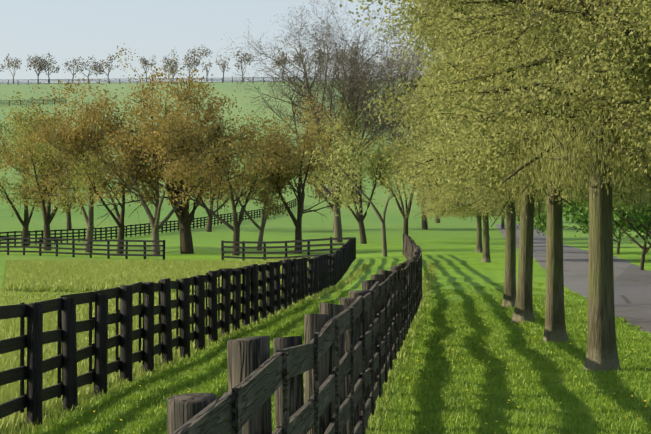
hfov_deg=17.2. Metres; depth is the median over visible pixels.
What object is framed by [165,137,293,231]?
park tree
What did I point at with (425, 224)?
tall bare tree
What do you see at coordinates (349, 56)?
ridge tree
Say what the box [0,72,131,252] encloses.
park tree
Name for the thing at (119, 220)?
park tree
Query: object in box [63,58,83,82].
ridge tree
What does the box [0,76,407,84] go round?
ridge fence
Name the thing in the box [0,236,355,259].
paddock cross fence
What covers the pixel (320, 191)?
park tree
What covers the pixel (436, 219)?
park tree
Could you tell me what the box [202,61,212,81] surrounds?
ridge tree
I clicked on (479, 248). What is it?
oak tree
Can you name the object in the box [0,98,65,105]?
hill fence
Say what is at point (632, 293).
farm road
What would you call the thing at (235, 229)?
park tree
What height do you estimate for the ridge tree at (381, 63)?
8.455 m
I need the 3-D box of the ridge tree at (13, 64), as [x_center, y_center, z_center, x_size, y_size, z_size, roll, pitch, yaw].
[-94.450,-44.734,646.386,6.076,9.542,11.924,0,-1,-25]
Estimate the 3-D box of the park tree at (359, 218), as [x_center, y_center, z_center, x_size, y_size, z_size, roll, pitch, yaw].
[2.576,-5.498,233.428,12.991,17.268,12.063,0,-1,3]
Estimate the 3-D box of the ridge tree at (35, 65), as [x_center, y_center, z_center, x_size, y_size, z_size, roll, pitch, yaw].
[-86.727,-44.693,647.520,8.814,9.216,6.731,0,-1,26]
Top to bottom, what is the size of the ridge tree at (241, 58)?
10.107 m
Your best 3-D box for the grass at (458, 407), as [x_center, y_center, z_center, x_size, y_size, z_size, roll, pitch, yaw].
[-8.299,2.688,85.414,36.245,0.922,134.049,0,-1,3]
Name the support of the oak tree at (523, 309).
on the ground at (448, 245)
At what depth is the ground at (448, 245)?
310.64 m
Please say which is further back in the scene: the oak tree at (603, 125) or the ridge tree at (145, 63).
the ridge tree at (145, 63)
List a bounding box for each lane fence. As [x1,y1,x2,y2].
[0,237,354,426]
[167,234,421,433]
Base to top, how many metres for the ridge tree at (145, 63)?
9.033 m
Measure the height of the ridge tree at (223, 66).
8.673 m
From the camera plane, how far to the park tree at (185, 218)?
186.34 m
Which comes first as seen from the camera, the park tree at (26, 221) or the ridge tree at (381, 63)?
the park tree at (26, 221)
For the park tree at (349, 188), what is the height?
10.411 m
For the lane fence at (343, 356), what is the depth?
15.22 m
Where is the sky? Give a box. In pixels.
[0,0,442,82]
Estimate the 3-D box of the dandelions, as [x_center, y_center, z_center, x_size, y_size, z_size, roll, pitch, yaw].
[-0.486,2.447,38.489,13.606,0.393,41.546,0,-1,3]
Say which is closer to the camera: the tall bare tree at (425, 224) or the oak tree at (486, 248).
the oak tree at (486, 248)
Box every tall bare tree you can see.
[218,0,440,242]
[329,36,446,229]
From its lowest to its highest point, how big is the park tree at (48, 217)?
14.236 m
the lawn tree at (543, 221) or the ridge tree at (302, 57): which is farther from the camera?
the ridge tree at (302, 57)
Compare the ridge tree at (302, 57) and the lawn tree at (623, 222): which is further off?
the ridge tree at (302, 57)
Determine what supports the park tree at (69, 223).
on the ground at (448, 245)
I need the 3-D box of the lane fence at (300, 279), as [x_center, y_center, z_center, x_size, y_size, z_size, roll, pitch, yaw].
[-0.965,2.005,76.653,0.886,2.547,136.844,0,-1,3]
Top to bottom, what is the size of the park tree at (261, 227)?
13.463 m
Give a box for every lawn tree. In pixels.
[504,206,627,254]
[535,186,650,245]
[563,202,650,241]
[569,198,650,269]
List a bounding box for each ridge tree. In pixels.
[0,54,21,81]
[26,54,47,82]
[35,53,59,82]
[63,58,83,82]
[67,55,104,81]
[89,53,117,79]
[140,55,156,80]
[158,48,203,80]
[181,44,211,80]
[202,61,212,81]
[215,54,229,81]
[233,49,252,79]
[267,46,304,73]
[290,48,315,71]
[310,50,331,78]
[332,40,367,72]
[369,56,399,75]
[390,46,418,75]
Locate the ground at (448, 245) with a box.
[0,80,650,433]
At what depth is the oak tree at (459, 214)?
210.03 m
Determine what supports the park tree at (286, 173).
on the ground at (448, 245)
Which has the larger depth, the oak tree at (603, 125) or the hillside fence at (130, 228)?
the hillside fence at (130, 228)
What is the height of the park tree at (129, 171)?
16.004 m
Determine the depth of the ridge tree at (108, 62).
651.14 m
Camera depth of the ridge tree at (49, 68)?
645.73 m
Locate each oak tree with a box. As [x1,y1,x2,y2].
[336,0,650,372]
[357,0,650,342]
[367,0,650,322]
[387,55,566,262]
[388,0,650,307]
[418,70,535,252]
[419,203,504,222]
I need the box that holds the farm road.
[495,224,650,332]
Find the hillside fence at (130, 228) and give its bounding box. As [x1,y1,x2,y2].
[0,198,297,245]
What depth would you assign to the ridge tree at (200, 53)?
644.31 m
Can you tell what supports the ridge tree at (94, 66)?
on the ground at (448, 245)
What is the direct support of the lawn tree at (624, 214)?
on the ground at (448, 245)
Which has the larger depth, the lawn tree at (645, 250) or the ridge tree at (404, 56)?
the ridge tree at (404, 56)
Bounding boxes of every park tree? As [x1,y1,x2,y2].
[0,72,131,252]
[0,91,67,245]
[1,100,129,249]
[34,105,106,228]
[47,125,142,253]
[71,43,270,253]
[78,64,271,254]
[159,106,306,255]
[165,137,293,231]
[193,114,327,250]
[211,87,362,252]
[262,129,374,229]
[295,110,415,256]
[302,95,407,243]
[334,109,441,235]
[392,144,439,222]
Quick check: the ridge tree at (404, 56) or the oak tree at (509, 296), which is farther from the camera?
the ridge tree at (404, 56)
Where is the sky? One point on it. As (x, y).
(69, 30)
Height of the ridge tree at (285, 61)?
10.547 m
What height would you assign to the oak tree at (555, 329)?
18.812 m
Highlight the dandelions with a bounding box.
[77,314,646,432]
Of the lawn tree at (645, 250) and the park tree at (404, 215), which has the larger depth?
the park tree at (404, 215)
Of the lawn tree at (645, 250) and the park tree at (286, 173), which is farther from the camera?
the park tree at (286, 173)
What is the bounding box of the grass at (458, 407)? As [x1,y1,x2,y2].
[0,256,650,433]
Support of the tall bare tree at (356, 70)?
on the ground at (448, 245)
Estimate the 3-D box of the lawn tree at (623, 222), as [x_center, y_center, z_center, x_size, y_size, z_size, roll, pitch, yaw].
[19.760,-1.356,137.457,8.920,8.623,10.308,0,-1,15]
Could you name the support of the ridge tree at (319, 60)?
on the ground at (448, 245)
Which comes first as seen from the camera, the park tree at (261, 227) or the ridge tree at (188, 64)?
the park tree at (261, 227)

